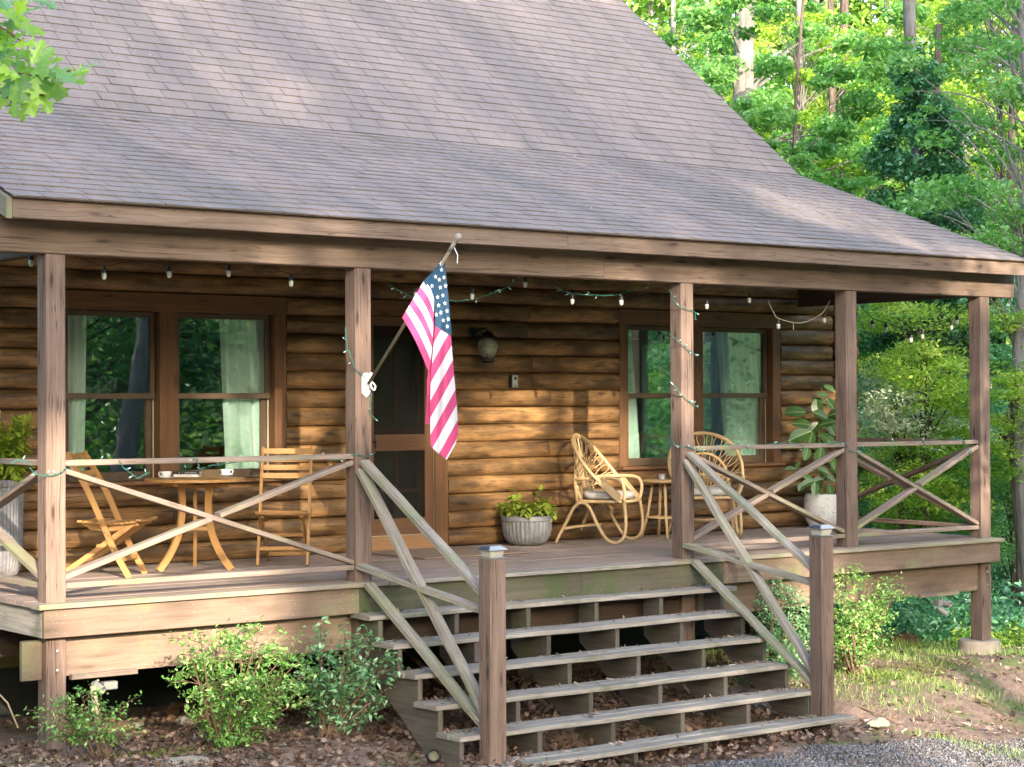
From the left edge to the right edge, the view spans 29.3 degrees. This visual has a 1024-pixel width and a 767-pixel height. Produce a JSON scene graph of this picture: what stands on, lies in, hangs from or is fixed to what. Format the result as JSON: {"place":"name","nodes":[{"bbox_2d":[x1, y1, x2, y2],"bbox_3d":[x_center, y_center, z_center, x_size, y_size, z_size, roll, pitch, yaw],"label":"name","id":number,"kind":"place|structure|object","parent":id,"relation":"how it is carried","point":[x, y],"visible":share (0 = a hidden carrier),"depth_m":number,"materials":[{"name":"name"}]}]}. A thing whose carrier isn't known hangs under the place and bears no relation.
{"place":"outdoors","nodes":[
{"label":"outdoors","id":0,"kind":"place"},
{"bbox_2d":[0,102,1023,766],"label":"ground","id":1,"kind":"structure","parent":0,"point":[8,732],"depth_m":16.25,"materials":[{"name":"soil"}]},
{"bbox_2d":[0,0,97,120],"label":"oak tree","id":2,"kind":"object","parent":1,"relation":"on","point":[19,77],"visible":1,"depth_m":9.94,"materials":[{"name":"green plant"}]},
{"bbox_2d":[14,682,148,760],"bbox_3d":[-2.760,2.201,12.620,0.861,0.546,0.483,0,-1,-37],"label":"shrub","id":3,"kind":"object","parent":1,"relation":"on","point":[78,723],"visible":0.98,"depth_m":12.65,"materials":[{"name":"green plant"}]},
{"bbox_2d":[90,686,100,730],"bbox_3d":[-2.825,2.203,13.290,0.044,0.300,0.111,0,-1,-43],"label":"plastic pipe","id":4,"kind":"object","parent":1,"relation":"on","point":[96,700],"visible":0.41,"depth_m":13.28,"materials":[{"name":"white plastic"}]},
{"bbox_2d":[132,721,144,727],"bbox_3d":[-2.881,2.642,15.116,0.078,0.066,0.094,-1,-1,29],"label":"rubble","id":5,"kind":"object","parent":1,"relation":"on","point":[141,724],"visible":0.58,"depth_m":15.09,"materials":[{"name":"grey stone"}]},
{"bbox_2d":[166,715,176,720],"bbox_3d":[-2.724,2.686,15.696,0.096,0.062,0.075,0,-1,-16],"label":"rubble","id":6,"kind":"object","parent":1,"relation":"on","point":[170,717],"visible":0.75,"depth_m":15.67,"materials":[{"name":"brown stone"}]},
{"bbox_2d":[165,706,180,715],"bbox_3d":[-2.770,2.679,15.990,0.142,0.086,0.120,0,-1,-37],"label":"rubble","id":7,"kind":"object","parent":1,"relation":"on","point":[170,710],"visible":0.83,"depth_m":15.95,"materials":[{"name":"brown stone"}]},
{"bbox_2d":[167,702,183,709],"bbox_3d":[-2.785,2.682,16.190,0.152,0.090,0.127,0,-1,-37],"label":"rubble","id":8,"kind":"object","parent":1,"relation":"on","point":[180,705],"visible":0.58,"depth_m":16.16,"materials":[{"name":"brown stone"}]},
{"bbox_2d":[150,755,210,766],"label":"flagstone","id":9,"kind":"object","parent":1,"relation":"on","point":[183,758],"visible":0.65,"depth_m":12.44,"materials":[{"name":"grey stone"}]},
{"bbox_2d":[175,716,193,724],"bbox_3d":[-2.570,2.646,15.331,0.158,0.098,0.126,0,-1,-37],"label":"rubble","id":10,"kind":"object","parent":1,"relation":"on","point":[182,719],"visible":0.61,"depth_m":15.28,"materials":[{"name":"grey stone"}]},
{"bbox_2d":[161,615,317,751],"bbox_3d":[-1.852,2.051,13.381,0.755,0.947,1.160,-1,-1,32],"label":"shrub","id":11,"kind":"object","parent":1,"relation":"on","point":[228,729],"visible":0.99,"depth_m":13.31,"materials":[{"name":"green plant"}]},
{"bbox_2d":[279,735,323,758],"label":"fallen twig","id":12,"kind":"object","parent":1,"relation":"on","point":[302,744],"visible":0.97,"depth_m":13.48,"materials":[{"name":"brown wood"}]},
{"bbox_2d":[284,616,410,737],"bbox_3d":[-1.145,2.116,14.115,0.645,0.883,1.028,-1,-1,43],"label":"shrub","id":13,"kind":"object","parent":1,"relation":"on","point":[335,702],"visible":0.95,"depth_m":13.97,"materials":[{"name":"green plant"}]},
{"bbox_2d":[385,754,409,766],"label":"fallen twig","id":14,"kind":"object","parent":1,"relation":"on","point":[396,759],"visible":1,"depth_m":13.60,"materials":[{"name":"brown wood"}]},
{"bbox_2d":[426,749,440,763],"bbox_3d":[-0.552,2.626,13.795,0.100,0.098,0.084,0,-1,-37],"label":"path light","id":15,"kind":"object","parent":1,"relation":"on","point":[433,756],"visible":1,"depth_m":13.78,"materials":[{"name":"black metal"}]},
{"bbox_2d":[2,656,1015,763],"bbox_3d":[0.466,2.566,15.766,10.510,0.323,1.789,0,-1,-37],"label":"moss","id":16,"kind":"object","parent":1,"relation":"on","point":[155,754],"visible":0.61,"depth_m":17.37,"materials":[{"name":"plant"}]},
{"bbox_2d":[0,0,1023,766],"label":"log cabin","id":17,"kind":"object","parent":1,"relation":"on","point":[572,146],"visible":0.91,"depth_m":17.21,"materials":[{"name":"brown wood"}]},
{"bbox_2d":[0,694,18,727],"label":"loose cable","id":18,"kind":"object","parent":17,"relation":"hanging from","point":[3,698],"visible":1,"depth_m":13.32,"materials":[{"name":"beige plastic"}]},
{"bbox_2d":[0,410,35,575],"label":"potted plant","id":19,"kind":"object","parent":17,"relation":"on","point":[12,445],"visible":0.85,"depth_m":15.20,"materials":[{"name":"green plant"}]},
{"bbox_2d":[68,310,86,482],"bbox_3d":[-3.641,0.109,16.177,0.270,1.550,0.075,0,-1,-37],"label":"curtain","id":20,"kind":"object","parent":17,"relation":"hanging from","point":[76,354],"visible":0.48,"depth_m":16.22,"materials":[{"name":"fabric"}]},
{"bbox_2d":[69,668,137,694],"bbox_3d":[-2.778,2.050,13.424,0.489,0.144,0.138,0,-1,-37],"label":"flood light","id":21,"kind":"object","parent":17,"relation":"attached to","point":[107,685],"visible":0.81,"depth_m":13.44,"materials":[{"name":"white plastic"}]},
{"bbox_2d":[66,450,157,577],"bbox_3d":[-3.164,1.022,15.294,0.687,0.994,0.444,0,-1,7],"label":"folding chair","id":22,"kind":"object","parent":17,"relation":"on","point":[127,529],"visible":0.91,"depth_m":15.13,"materials":[{"name":"brown wood"}]},
{"bbox_2d":[65,290,290,493],"bbox_3d":[-2.881,0.077,16.586,2.215,1.675,0.205,0,-1,-37],"label":"window","id":23,"kind":"structure","parent":17,"relation":"in","point":[163,311],"depth_m":16.54,"materials":[{"name":"brown wood"}]},
{"bbox_2d":[10,452,375,478],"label":"fairy lights","id":24,"kind":"object","parent":17,"relation":"attached to","point":[65,468],"visible":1,"depth_m":13.60},
{"bbox_2d":[145,477,245,570],"bbox_3d":[-2.570,1.146,15.899,0.809,0.751,0.810,0,-1,-37],"label":"bistro table","id":25,"kind":"object","parent":17,"relation":"on","point":[182,484],"visible":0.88,"depth_m":15.81,"materials":[{"name":"brown wood"}]},
{"bbox_2d":[174,474,200,476],"bbox_3d":[-2.700,0.765,16.303,0.205,0.021,0.146,0,-1,2],"label":"book","id":26,"kind":"object","parent":25,"relation":"on","point":[187,475],"visible":1,"depth_m":16.23,"materials":[{"name":"white paper"}]},
{"bbox_2d":[173,471,201,473],"bbox_3d":[-2.700,0.742,16.309,0.215,0.025,0.151,0,-1,1],"label":"book","id":27,"kind":"object","parent":26,"relation":"on","point":[187,472],"visible":1,"depth_m":16.23,"materials":[{"name":"white paper"}]},
{"bbox_2d":[221,469,233,474],"bbox_3d":[-2.387,0.742,16.358,0.095,0.052,0.082,0,-1,-37],"label":"coffee cup","id":28,"kind":"object","parent":25,"relation":"on","point":[225,471],"visible":1,"depth_m":16.33,"materials":[{"name":"white ceramic"}]},
{"bbox_2d":[219,314,266,468],"bbox_3d":[-2.303,0.114,17.201,0.600,1.550,0.076,0,-1,-37],"label":"curtain","id":29,"kind":"object","parent":17,"relation":"hanging from","point":[242,353],"visible":0.79,"depth_m":17.16,"materials":[{"name":"fabric"}]},
{"bbox_2d":[255,446,313,565],"bbox_3d":[-1.899,1.028,16.387,0.444,0.994,0.687,0,-1,-1],"label":"folding chair","id":30,"kind":"object","parent":17,"relation":"on","point":[263,515],"visible":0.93,"depth_m":16.49,"materials":[{"name":"brown wood"}]},
{"bbox_2d":[342,327,377,420],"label":"fairy lights","id":31,"kind":"object","parent":17,"relation":"attached to","point":[357,371],"visible":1,"depth_m":14.70},
{"bbox_2d":[28,256,750,308],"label":"string lights","id":32,"kind":"object","parent":17,"relation":"hanging from","point":[169,272],"visible":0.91,"depth_m":15.28},
{"bbox_2d":[373,325,423,518],"bbox_3d":[-1.107,0.433,18.072,0.740,2.060,0.040,0,-1,-37],"label":"inner door","id":33,"kind":"structure","parent":17,"relation":"in","point":[379,332],"depth_m":18.12,"materials":[{"name":"brown wood"}]},
{"bbox_2d":[371,316,432,535],"bbox_3d":[-1.024,0.389,17.959,0.745,2.005,0.085,0,-1,-37],"label":"screen door","id":34,"kind":"structure","parent":17,"relation":"in","point":[389,442],"depth_m":18.01,"materials":[{"name":"brown wood"}]},
{"bbox_2d":[361,233,461,459],"bbox_3d":[-0.710,-0.260,14.415,0.507,1.630,0.948,0,-1,-25],"label":"flag on pole","id":35,"kind":"object","parent":17,"relation":"attached to","point":[432,340],"visible":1,"depth_m":14.19,"materials":[{"name":"multicoloured fabric"}]},
{"bbox_2d":[372,546,529,559],"bbox_3d":[-0.571,1.504,17.422,1.130,0.013,0.920,0,-1,-37],"label":"door mat","id":36,"kind":"object","parent":17,"relation":"on","point":[461,551],"depth_m":17.33,"materials":[{"name":"brown fabric"}]},
{"bbox_2d":[387,279,516,302],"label":"fairy lights","id":37,"kind":"object","parent":17,"relation":"attached to","point":[513,281],"visible":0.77,"depth_m":15.71},
{"bbox_2d":[468,327,498,362],"bbox_3d":[-0.242,-0.360,18.348,0.225,0.339,0.261,0,-1,-37],"label":"wall lantern","id":38,"kind":"object","parent":17,"relation":"attached to","point":[487,347],"depth_m":18.28,"materials":[{"name":"beige glass"}]},
{"bbox_2d":[476,545,507,559],"bbox_3d":[-0.140,1.183,13.740,0.164,0.096,0.164,0,-1,-37],"label":"post cap light","id":39,"kind":"object","parent":17,"relation":"on","point":[491,552],"visible":1,"depth_m":13.70,"materials":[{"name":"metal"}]},
{"bbox_2d":[509,374,517,387],"bbox_3d":[0.018,-0.024,18.686,0.080,0.128,0.062,0,-1,-37],"label":"key lockbox","id":40,"kind":"object","parent":17,"relation":"attached to","point":[513,380],"visible":1,"depth_m":18.66,"materials":[{"name":"grey metal"}]},
{"bbox_2d":[495,484,557,545],"bbox_3d":[0.155,1.238,18.459,0.602,0.567,0.577,0,-1,-13],"label":"potted plant","id":41,"kind":"object","parent":17,"relation":"on","point":[524,524],"visible":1,"depth_m":18.29,"materials":[{"name":"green plant"}]},
{"bbox_2d":[554,433,643,543],"bbox_3d":[0.849,1.001,18.822,0.725,1.050,0.767,-1,-1,20],"label":"rattan chair","id":42,"kind":"object","parent":17,"relation":"on","point":[607,487],"visible":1,"depth_m":18.66,"materials":[{"name":"wicker"}]},
{"bbox_2d":[584,490,634,498],"bbox_3d":[0.931,1.063,18.792,0.470,0.084,0.490,-1,-1,20],"label":"seat cushion","id":43,"kind":"object","parent":42,"relation":"on","point":[595,494],"visible":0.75,"depth_m":18.62,"materials":[{"name":"fabric"}]},
{"bbox_2d":[554,282,650,298],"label":"fairy lights","id":44,"kind":"object","parent":17,"relation":"attached to","point":[603,295],"visible":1,"depth_m":16.56},
{"bbox_2d":[640,479,671,538],"bbox_3d":[1.494,1.242,19.407,0.430,0.576,0.428,0,-1,-37],"label":"rattan table","id":45,"kind":"object","parent":17,"relation":"on","point":[659,517],"visible":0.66,"depth_m":19.37,"materials":[{"name":"wicker"}]},
{"bbox_2d":[659,474,664,479],"bbox_3d":[1.477,0.921,19.299,0.064,0.062,0.064,0,-1,-37],"label":"glass tumbler","id":46,"kind":"object","parent":45,"relation":"on","point":[661,476],"visible":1,"depth_m":19.27,"materials":[{"name":"glass"}]},
{"bbox_2d":[669,290,704,452],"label":"fairy lights","id":47,"kind":"object","parent":17,"relation":"attached to","point":[690,401],"visible":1,"depth_m":16.69},
{"bbox_2d":[615,309,785,475],"bbox_3d":[1.947,0.096,20.277,2.280,1.675,0.205,0,-1,-37],"label":"window","id":48,"kind":"structure","parent":17,"relation":"in","point":[734,370],"depth_m":20.41,"materials":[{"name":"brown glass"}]},
{"bbox_2d":[667,431,744,537],"bbox_3d":[1.935,1.004,19.539,0.766,1.050,0.725,0,-1,-3],"label":"rattan chair","id":49,"kind":"object","parent":17,"relation":"on","point":[739,531],"visible":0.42,"depth_m":19.69,"materials":[{"name":"wicker"}]},
{"bbox_2d":[694,486,726,495],"bbox_3d":[1.940,1.065,19.451,0.490,0.084,0.470,0,-1,-3],"label":"seat cushion","id":50,"kind":"object","parent":49,"relation":"on","point":[716,491],"visible":0.38,"depth_m":19.24,"materials":[{"name":"fabric"}]},
{"bbox_2d":[716,441,859,458],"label":"fairy lights","id":51,"kind":"object","parent":17,"relation":"attached to","point":[794,443],"visible":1,"depth_m":17.57},
{"bbox_2d":[768,300,829,329],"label":"string lights","id":52,"kind":"object","parent":17,"relation":"hanging from","point":[778,321],"visible":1,"depth_m":17.94},
{"bbox_2d":[783,384,835,525],"bbox_3d":[3.220,0.769,20.681,0.924,1.525,0.450,1,-1,-60],"label":"potted plant","id":53,"kind":"object","parent":17,"relation":"on","point":[822,504],"visible":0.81,"depth_m":20.73,"materials":[{"name":"plant"}]},
{"bbox_2d":[807,524,834,536],"bbox_3d":[2.485,1.181,15.748,0.164,0.096,0.164,0,-1,-37],"label":"post cap light","id":54,"kind":"object","parent":17,"relation":"on","point":[821,530],"visible":1,"depth_m":15.70,"materials":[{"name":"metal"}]},
{"bbox_2d":[860,305,968,342],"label":"string lights","id":55,"kind":"object","parent":17,"relation":"hanging from","point":[956,317],"visible":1,"depth_m":19.90},
{"bbox_2d":[860,436,971,456],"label":"fairy lights","id":56,"kind":"object","parent":17,"relation":"attached to","point":[931,449],"visible":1,"depth_m":18.70},
{"bbox_2d":[917,590,958,616],"bbox_3d":[4.099,2.109,18.685,0.548,0.228,0.131,0,-1,-37],"label":"flood light","id":57,"kind":"object","parent":17,"relation":"attached to","point":[938,603],"visible":1,"depth_m":18.68,"materials":[{"name":"white plastic"}]},
{"bbox_2d":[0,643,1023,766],"bbox_3d":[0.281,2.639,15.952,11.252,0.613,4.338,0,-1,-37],"label":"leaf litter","id":58,"kind":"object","parent":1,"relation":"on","point":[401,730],"visible":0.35,"depth_m":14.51,"materials":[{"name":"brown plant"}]},
{"bbox_2d":[2,582,1023,766],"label":"mulch","id":59,"kind":"object","parent":1,"relation":"on","point":[448,730],"visible":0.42,"depth_m":15.33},
{"bbox_2d":[857,706,900,725],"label":"fallen twig","id":60,"kind":"object","parent":59,"relation":"on","point":[878,714],"visible":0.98,"depth_m":16.27,"materials":[{"name":"brown wood"}]},
{"bbox_2d":[647,0,763,63],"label":"tree","id":61,"kind":"object","parent":1,"relation":"on","point":[651,11],"visible":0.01,"depth_m":46.06,"materials":[{"name":"green plant"}]},
{"bbox_2d":[642,0,782,150],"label":"tree","id":62,"kind":"object","parent":1,"relation":"on","point":[673,14],"depth_m":39.04,"materials":[{"name":"green plant"}]},
{"bbox_2d":[630,0,809,138],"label":"tree","id":63,"kind":"object","parent":1,"relation":"on","point":[638,9],"visible":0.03,"depth_m":47.74,"materials":[{"name":"green plant"}]},
{"bbox_2d":[669,0,814,134],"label":"tree","id":64,"kind":"object","parent":1,"relation":"on","point":[760,23],"visible":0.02,"depth_m":35.78,"materials":[{"name":"green plant"}]},
{"bbox_2d":[659,0,909,384],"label":"tree","id":65,"kind":"object","parent":1,"relation":"on","point":[743,56],"visible":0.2,"depth_m":30.96,"materials":[{"name":"green plant"}]},
{"bbox_2d":[745,569,837,683],"bbox_3d":[2.485,2.169,17.353,1.098,1.078,0.680,0,-1,-37],"label":"shrub","id":66,"kind":"object","parent":1,"relation":"on","point":[772,654],"visible":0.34,"depth_m":17.26,"materials":[{"name":"green plant"}]},
{"bbox_2d":[723,0,879,135],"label":"tree","id":67,"kind":"object","parent":1,"relation":"on","point":[825,109],"visible":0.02,"depth_m":43.92,"materials":[{"name":"green plant"}]},
{"bbox_2d":[682,0,931,514],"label":"tree","id":68,"kind":"object","parent":1,"relation":"on","point":[839,131],"visible":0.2,"depth_m":27.07,"materials":[{"name":"green plant"}]},
{"bbox_2d":[723,0,906,364],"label":"tree","id":69,"kind":"object","parent":1,"relation":"on","point":[824,164],"visible":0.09,"depth_m":32.47,"materials":[{"name":"green plant"}]},
{"bbox_2d":[623,0,1023,540],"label":"wood","id":70,"kind":"object","parent":1,"relation":"on","point":[863,16],"visible":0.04,"depth_m":43.02,"materials":[{"name":"green plant"}]},
{"bbox_2d":[772,0,921,358],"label":"tree","id":71,"kind":"object","parent":1,"relation":"on","point":[854,9],"visible":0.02,"depth_m":44.99,"materials":[{"name":"green plant"}]},
{"bbox_2d":[772,0,938,382],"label":"tree","id":72,"kind":"object","parent":1,"relation":"on","point":[825,60],"visible":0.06,"depth_m":33.92,"materials":[{"name":"green plant"}]},
{"bbox_2d":[753,0,958,364],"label":"tree","id":73,"kind":"object","parent":1,"relation":"on","point":[844,7],"visible":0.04,"depth_m":35.95,"materials":[{"name":"green plant"}]},
{"bbox_2d":[833,563,916,675],"bbox_3d":[3.202,2.142,17.635,1.278,1.047,0.734,0,-1,-37],"label":"shrub","id":74,"kind":"object","parent":1,"relation":"on","point":[854,653],"visible":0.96,"depth_m":17.54,"materials":[{"name":"green plant"}]},
{"bbox_2d":[867,717,889,727],"bbox_3d":[3.000,2.780,16.023,0.220,0.092,0.136,0,-1,-37],"label":"stone","id":75,"kind":"object","parent":1,"relation":"on","point":[880,722],"visible":1,"depth_m":15.97,"materials":[{"name":"beige stone"}]},
{"bbox_2d":[770,0,995,477],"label":"tree","id":76,"kind":"object","parent":1,"relation":"on","point":[921,29],"visible":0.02,"depth_m":35.03,"materials":[{"name":"green plant"}]},
{"bbox_2d":[789,0,985,189],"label":"tree","id":77,"kind":"object","parent":1,"relation":"on","point":[851,23],"depth_m":45.89,"materials":[{"name":"green plant"}]},
{"bbox_2d":[889,630,920,645],"bbox_3d":[4.137,2.704,20.557,0.340,0.215,0.280,0,-1,-37],"label":"boulder","id":78,"kind":"object","parent":1,"relation":"on","point":[909,636],"visible":0.53,"depth_m":20.45,"materials":[{"name":"brown stone"}]},
{"bbox_2d":[801,563,1023,644],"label":"undergrowth","id":79,"kind":"object","parent":1,"relation":"on","point":[918,621],"visible":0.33,"depth_m":20.95,"materials":[{"name":"green plant"}]},
{"bbox_2d":[857,366,969,609],"bbox_3d":[4.541,1.392,22.430,1.787,3.210,2.642,0,-1,17],"label":"understory tree","id":80,"kind":"object","parent":1,"relation":"on","point":[894,423],"visible":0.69,"depth_m":21.85,"materials":[{"name":"green plant"}]},
{"bbox_2d":[832,299,1015,556],"bbox_3d":[5.253,0.931,26.915,4.017,4.575,3.104,0,-1,-17],"label":"tree","id":81,"kind":"object","parent":1,"relation":"on","point":[866,351],"visible":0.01,"depth_m":26.38,"materials":[{"name":"green plant"}]},
{"bbox_2d":[855,0,997,520],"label":"tree","id":82,"kind":"object","parent":1,"relation":"on","point":[921,165],"visible":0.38,"depth_m":24.31,"materials":[{"name":"green plant"}]},
{"bbox_2d":[839,0,1023,356],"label":"tree","id":83,"kind":"object","parent":1,"relation":"on","point":[946,84],"visible":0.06,"depth_m":32.90,"materials":[{"name":"green plant"}]},
{"bbox_2d":[857,389,1008,549],"bbox_3d":[5.255,1.572,24.982,3.098,3.101,3.045,0,-1,6],"label":"understory tree","id":84,"kind":"object","parent":1,"relation":"on","point":[870,525],"visible":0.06,"depth_m":24.62,"materials":[{"name":"green plant"}]},
{"bbox_2d":[843,622,1023,657],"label":"lawn grass","id":85,"kind":"structure","parent":1,"relation":"on","point":[944,646],"depth_m":20.09,"materials":[{"name":"green plant"}]},
{"bbox_2d":[857,239,1010,609],"bbox_3d":[6.788,0.571,26.789,3.541,5.396,4.797,2,-2,-71],"label":"tree","id":86,"kind":"object","parent":1,"relation":"on","point":[993,572],"visible":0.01,"depth_m":26.43,"materials":[{"name":"green plant"}]},
{"bbox_2d":[856,299,1014,614],"bbox_3d":[4.655,0.902,22.219,2.052,4.076,2.803,-1,-1,31],"label":"understory tree","id":87,"kind":"object","parent":1,"relation":"on","point":[947,400],"visible":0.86,"depth_m":22.02,"materials":[{"name":"green plant"}]},
{"bbox_2d":[857,404,1014,534],"bbox_3d":[4.746,1.648,23.079,2.438,2.804,3.366,0,-1,9],"label":"understory tree","id":88,"kind":"object","parent":1,"relation":"on","point":[913,504],"visible":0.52,"depth_m":22.47,"materials":[{"name":"green plant"}]},
{"bbox_2d":[856,24,1016,498],"bbox_3d":[5.754,-0.782,25.890,3.116,8.005,2.203,0,-1,-5],"label":"tree","id":89,"kind":"object","parent":1,"relation":"on","point":[993,355],"visible":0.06,"depth_m":25.79,"materials":[{"name":"green plant"}]},
{"bbox_2d":[853,0,1019,171],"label":"tree","id":90,"kind":"object","parent":1,"relation":"on","point":[924,1],"depth_m":44.96,"materials":[{"name":"green plant"}]},
{"bbox_2d":[879,0,1023,610],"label":"tree","id":91,"kind":"object","parent":1,"relation":"on","point":[939,194],"visible":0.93,"depth_m":21.94,"materials":[{"name":"green plant"}]},
{"bbox_2d":[880,0,1023,595],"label":"tree","id":92,"kind":"object","parent":1,"relation":"on","point":[979,159],"visible":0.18,"depth_m":26.03,"materials":[{"name":"green plant"}]},
{"bbox_2d":[887,0,1023,372],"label":"tree","id":93,"kind":"object","parent":1,"relation":"on","point":[935,6],"visible":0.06,"depth_m":28.04,"materials":[{"name":"green plant"}]},
{"bbox_2d":[939,374,1010,596],"bbox_3d":[6.346,1.554,24.997,3.228,3.422,2.516,0,-1,-37],"label":"understory tree","id":94,"kind":"object","parent":1,"relation":"on","point":[1001,407],"visible":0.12,"depth_m":24.66,"materials":[{"name":"green plant"}]},
{"bbox_2d":[958,637,1000,654],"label":"concrete pier","id":95,"kind":"structure","parent":1,"relation":"on","point":[965,644],"depth_m":19.01,"materials":[{"name":"beige concrete"}]},
{"bbox_2d":[942,409,1023,609],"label":"understory tree","id":96,"kind":"object","parent":1,"relation":"on","point":[1011,550],"visible":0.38,"depth_m":22.68,"materials":[{"name":"green plant"}]},
{"bbox_2d":[942,18,1023,496],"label":"tree","id":97,"kind":"object","parent":1,"relation":"on","point":[978,103],"depth_m":43.98,"materials":[{"name":"green plant"}]},
{"bbox_2d":[945,308,1023,617],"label":"understory tree","id":98,"kind":"object","parent":1,"relation":"on","point":[1010,383],"visible":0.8,"depth_m":21.85,"materials":[{"name":"green plant"}]},
{"bbox_2d":[949,607,1023,647],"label":"ground cover","id":99,"kind":"object","parent":1,"relation":"on","point":[1012,637],"visible":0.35,"depth_m":20.33,"materials":[{"name":"green plant"}]},
{"bbox_2d":[978,699,1005,715],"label":"fallen twig","id":100,"kind":"object","parent":1,"relation":"on","point":[990,705],"visible":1,"depth_m":17.06,"materials":[{"name":"brown wood"}]},
{"bbox_2d":[584,626,1023,760],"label":"grass","id":101,"kind":"structure","parent":0,"point":[906,651],"depth_m":17.37,"materials":[{"name":"green plant"}]},
{"bbox_2d":[626,0,1005,91],"label":"sky","id":102,"kind":"structure","parent":0,"point":[875,20],"materials":[{"name":"white"}]},
{"bbox_2d":[681,736,1023,766],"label":"gravel","id":103,"kind":"structure","parent":0,"point":[850,751],"depth_m":14.86,"materials":[{"name":"grey gravel"}]},
{"bbox_2d":[965,739,994,752],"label":"fallen twig","id":104,"kind":"object","parent":103,"relation":"on","point":[979,744],"visible":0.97,"depth_m":15.63,"materials":[{"name":"brown wood"}]},
{"bbox_3d":[-2.797,0.763,15.846,0.132,0.015,0.132,0,-1,-37],"label":"saucer","id":105,"kind":"object","parent":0,"visible":0},
{"bbox_2d":[158,471,170,476],"bbox_3d":[-2.803,0.738,15.843,0.095,0.052,0.082,0,-1,-37],"label":"coffee cup","id":106,"kind":"object","parent":105,"relation":"on","point":[166,473],"visible":1,"depth_m":15.82,"materials":[{"name":"white ceramic"}]}
]}

